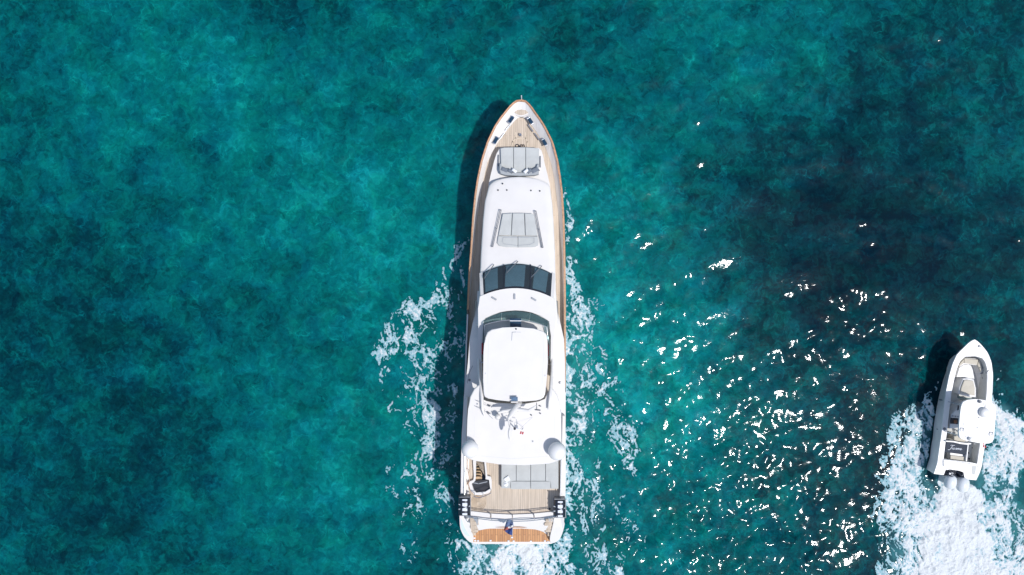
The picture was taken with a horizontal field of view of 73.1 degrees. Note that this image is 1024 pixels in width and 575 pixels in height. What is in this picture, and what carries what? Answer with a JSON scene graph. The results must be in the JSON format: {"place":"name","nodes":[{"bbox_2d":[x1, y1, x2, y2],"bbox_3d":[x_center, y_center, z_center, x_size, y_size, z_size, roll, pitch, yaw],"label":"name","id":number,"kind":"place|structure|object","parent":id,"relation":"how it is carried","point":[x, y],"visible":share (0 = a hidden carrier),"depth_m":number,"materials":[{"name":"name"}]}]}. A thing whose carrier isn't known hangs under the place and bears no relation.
{"place":"outdoors","nodes":[
{"label":"outdoors","id":0,"kind":"place"},
{"bbox_2d":[0,0,1023,574],"bbox_3d":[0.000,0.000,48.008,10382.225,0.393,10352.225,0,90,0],"label":"sea water","id":1,"kind":"structure","parent":0,"point":[232,232],"depth_m":48.00,"materials":[{"name":"teal liquid"}]},
{"bbox_2d":[371,192,645,574],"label":"wake foam","id":2,"kind":"object","parent":1,"relation":"on","point":[504,561],"visible":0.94,"depth_m":47.96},
{"bbox_2d":[460,95,565,543],"bbox_3d":[0.014,2.717,44.423,7.231,9.353,29.888,0,90,0],"label":"motor yacht","id":3,"kind":"object","parent":1,"relation":"on","point":[515,368],"visible":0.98,"depth_m":43.10,"materials":[{"name":"white plastic"}]},
{"bbox_2d":[459,494,470,515],"bbox_3d":[-2.897,13.399,42.457,0.765,0.786,1.170,0,90,0],"label":"liferaft","id":4,"kind":"object","parent":3,"relation":"on","point":[465,505],"visible":1,"depth_m":42.20,"materials":[{"name":"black plastic"}]},
{"bbox_2d":[471,495,485,509],"bbox_3d":[-2.099,13.446,43.070,0.966,0.030,0.948,0,90,0],"label":"coiled rope","id":5,"kind":"object","parent":3,"relation":"on","point":[478,501],"visible":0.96,"depth_m":43.06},
{"bbox_2d":[504,520,513,535],"bbox_3d":[-0.222,15.574,44.850,0.652,1.518,0.883,0,90,0],"label":"stern flag","id":6,"kind":"object","parent":3,"relation":"attached to","point":[508,529],"visible":0.94,"depth_m":44.76,"materials":[{"name":"blue fabric"}]},
{"bbox_2d":[532,167,539,173],"bbox_3d":[1.450,-7.463,43.940,0.580,0.170,0.340,-26,90,0],"label":"throw pillow","id":7,"kind":"object","parent":3,"relation":"on","point":[535,169],"visible":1,"depth_m":43.87,"materials":[{"name":"grey fabric"}]},
{"bbox_2d":[553,496,565,517],"bbox_3d":[2.920,13.487,42.357,0.765,0.786,1.170,0,90,0],"label":"liferaft","id":8,"kind":"object","parent":3,"relation":"on","point":[559,506],"visible":1,"depth_m":42.11,"materials":[{"name":"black plastic"}]},
{"bbox_2d":[870,378,1023,574],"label":"wake foam","id":9,"kind":"object","parent":1,"relation":"on","point":[956,538],"visible":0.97,"depth_m":47.95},
{"bbox_2d":[926,339,995,491],"bbox_3d":[30.682,8.681,46.580,3.203,3.440,10.391,7,90,0],"label":"motorboat","id":10,"kind":"object","parent":1,"relation":"on","point":[964,424],"visible":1,"depth_m":46.69,"materials":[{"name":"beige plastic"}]}
]}

